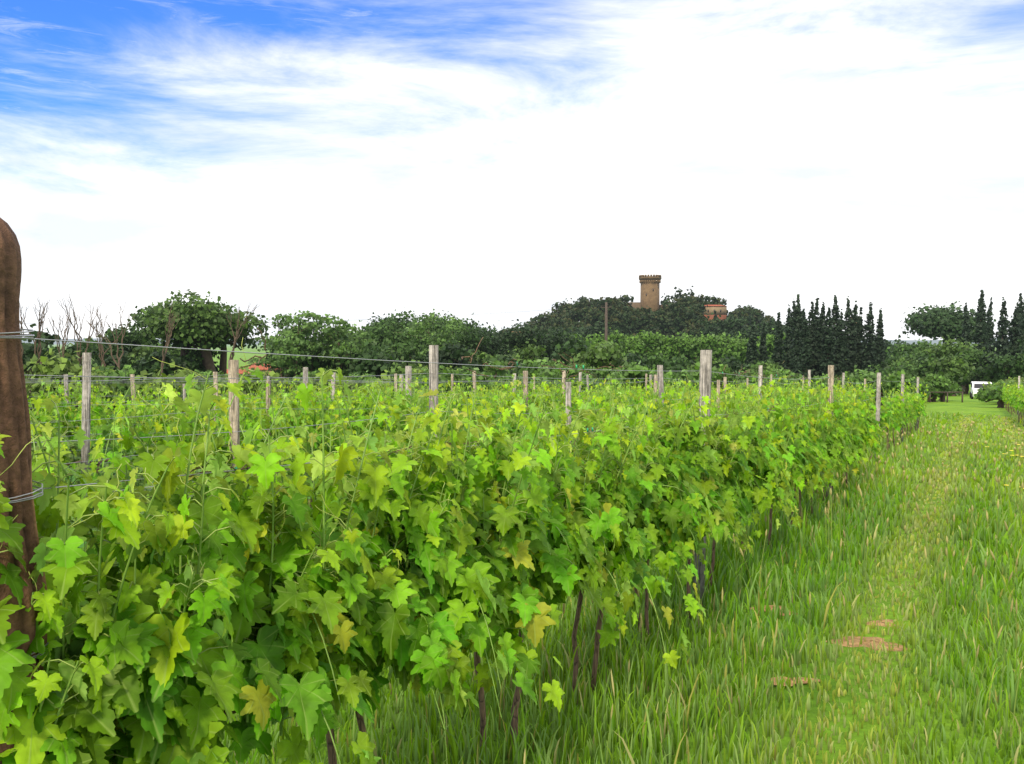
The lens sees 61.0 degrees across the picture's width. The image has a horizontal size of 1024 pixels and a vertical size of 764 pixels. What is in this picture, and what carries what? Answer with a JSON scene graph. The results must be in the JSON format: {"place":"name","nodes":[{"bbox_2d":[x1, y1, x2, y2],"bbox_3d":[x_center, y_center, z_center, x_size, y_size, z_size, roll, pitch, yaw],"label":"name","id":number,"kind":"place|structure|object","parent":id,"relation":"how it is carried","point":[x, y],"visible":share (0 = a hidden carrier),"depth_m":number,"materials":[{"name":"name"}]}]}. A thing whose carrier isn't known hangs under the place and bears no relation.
{"place":"outdoors","nodes":[
{"label":"outdoors","id":0,"kind":"place"},
{"bbox_2d":[227,369,246,373],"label":"roof","id":1,"kind":"structure","parent":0,"point":[240,371],"depth_m":255.98,"materials":[{"name":"orange tile"}]},
{"bbox_2d":[248,364,277,369],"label":"roof","id":2,"kind":"structure","parent":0,"point":[260,367],"depth_m":251.20,"materials":[{"name":"orange tile"}]},
{"bbox_2d":[0,0,1023,339],"label":"sky","id":3,"kind":"structure","parent":0,"point":[352,160],"materials":[{"name":"white"}]},
{"bbox_2d":[22,338,1009,343],"bbox_3d":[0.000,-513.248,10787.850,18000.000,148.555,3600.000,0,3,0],"label":"distant hills","id":4,"kind":"structure","parent":0,"point":[907,341],"depth_m":12194.44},
{"bbox_2d":[31,331,1023,763],"bbox_3d":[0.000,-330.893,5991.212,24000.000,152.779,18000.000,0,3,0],"label":"ground","id":5,"kind":"structure","parent":0,"point":[967,405],"depth_m":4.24,"materials":[{"name":"green plant"}]},
{"bbox_2d":[0,218,49,763],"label":"wooden post","id":6,"kind":"object","parent":5,"relation":"on","point":[16,477],"visible":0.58,"depth_m":1.62,"materials":[{"name":"brown wood"}]},
{"bbox_2d":[30,408,764,572],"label":"weeds between rows","id":7,"kind":"object","parent":5,"relation":"on","point":[71,455],"visible":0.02,"depth_m":9.43,"materials":[{"name":"green plant"}]},
{"bbox_2d":[19,294,1020,415],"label":"bare trees","id":8,"kind":"object","parent":5,"relation":"on","point":[207,361],"visible":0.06,"depth_m":54.86,"materials":[{"name":"plant"}]},
{"bbox_2d":[21,286,1023,414],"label":"tree foliage","id":9,"kind":"object","parent":5,"relation":"on","point":[560,331],"visible":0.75,"depth_m":99.61,"materials":[{"name":"green plant"}]},
{"bbox_2d":[27,328,1023,763],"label":"vine","id":10,"kind":"object","parent":5,"relation":"on","point":[826,449],"depth_m":9.97,"materials":[{"name":"green plant"}]},
{"bbox_2d":[0,338,920,763],"bbox_3d":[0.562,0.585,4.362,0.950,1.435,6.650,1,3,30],"label":"vine leaves","id":11,"kind":"object","parent":10,"relation":"attached to","point":[134,671],"visible":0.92,"depth_m":2.29,"materials":[{"name":"green plant"}]},
{"bbox_2d":[63,345,1023,606],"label":"trellis posts","id":12,"kind":"object","parent":5,"relation":"on","point":[433,381],"visible":0.3,"depth_m":8.86,"materials":[{"name":"grey wood"}]},
{"bbox_2d":[0,329,1022,657],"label":"trellis wires","id":13,"kind":"object","parent":12,"relation":"attached to","point":[136,381],"visible":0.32,"depth_m":4.71,"materials":[{"name":"grey metal"}]},
{"bbox_2d":[234,363,859,473],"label":"green wire ties","id":14,"kind":"object","parent":12,"relation":"attached to","point":[592,427],"visible":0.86,"depth_m":4.16,"materials":[{"name":"plastic"}]},
{"bbox_2d":[601,302,611,340],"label":"utility poles","id":15,"kind":"object","parent":5,"relation":"on","point":[606,307],"visible":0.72,"depth_m":139.56,"materials":[{"name":"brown wood"}]},
{"bbox_2d":[23,306,600,323],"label":"power cables","id":16,"kind":"object","parent":15,"relation":"attached to","point":[373,319],"visible":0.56,"depth_m":141.28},
{"bbox_2d":[628,302,666,308],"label":"castle curtain wall","id":17,"kind":"structure","parent":5,"relation":"on","point":[636,304],"depth_m":453.67,"materials":[{"name":"beige stone"}]},
{"bbox_2d":[704,315,726,320],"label":"palazzo brick base","id":18,"kind":"object","parent":5,"relation":"on","point":[722,317],"visible":0.21,"depth_m":429.18,"materials":[{"name":"brick"}]},
{"bbox_2d":[703,306,726,314],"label":"palazzo","id":19,"kind":"structure","parent":18,"relation":"on","point":[711,309],"depth_m":429.00,"materials":[{"name":"paint"}]},
{"bbox_2d":[745,605,911,685],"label":"bare soil patches","id":20,"kind":"object","parent":5,"relation":"on","point":[878,640],"visible":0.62,"depth_m":4.98,"materials":[{"name":"beige soil"}]},
{"bbox_2d":[929,392,962,401],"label":"wooden fence","id":21,"kind":"object","parent":5,"relation":"on","point":[947,395],"visible":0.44,"depth_m":70.07,"materials":[{"name":"brown wood"}]},
{"bbox_2d":[971,381,991,396],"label":"van","id":22,"kind":"object","parent":5,"relation":"on","point":[973,388],"depth_m":85.41,"materials":[{"name":"white metal"}]},
{"bbox_2d":[639,274,661,310],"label":"castle tower","id":23,"kind":"structure","parent":0,"point":[649,284],"depth_m":449.33,"materials":[{"name":"beige stone"}]}
]}

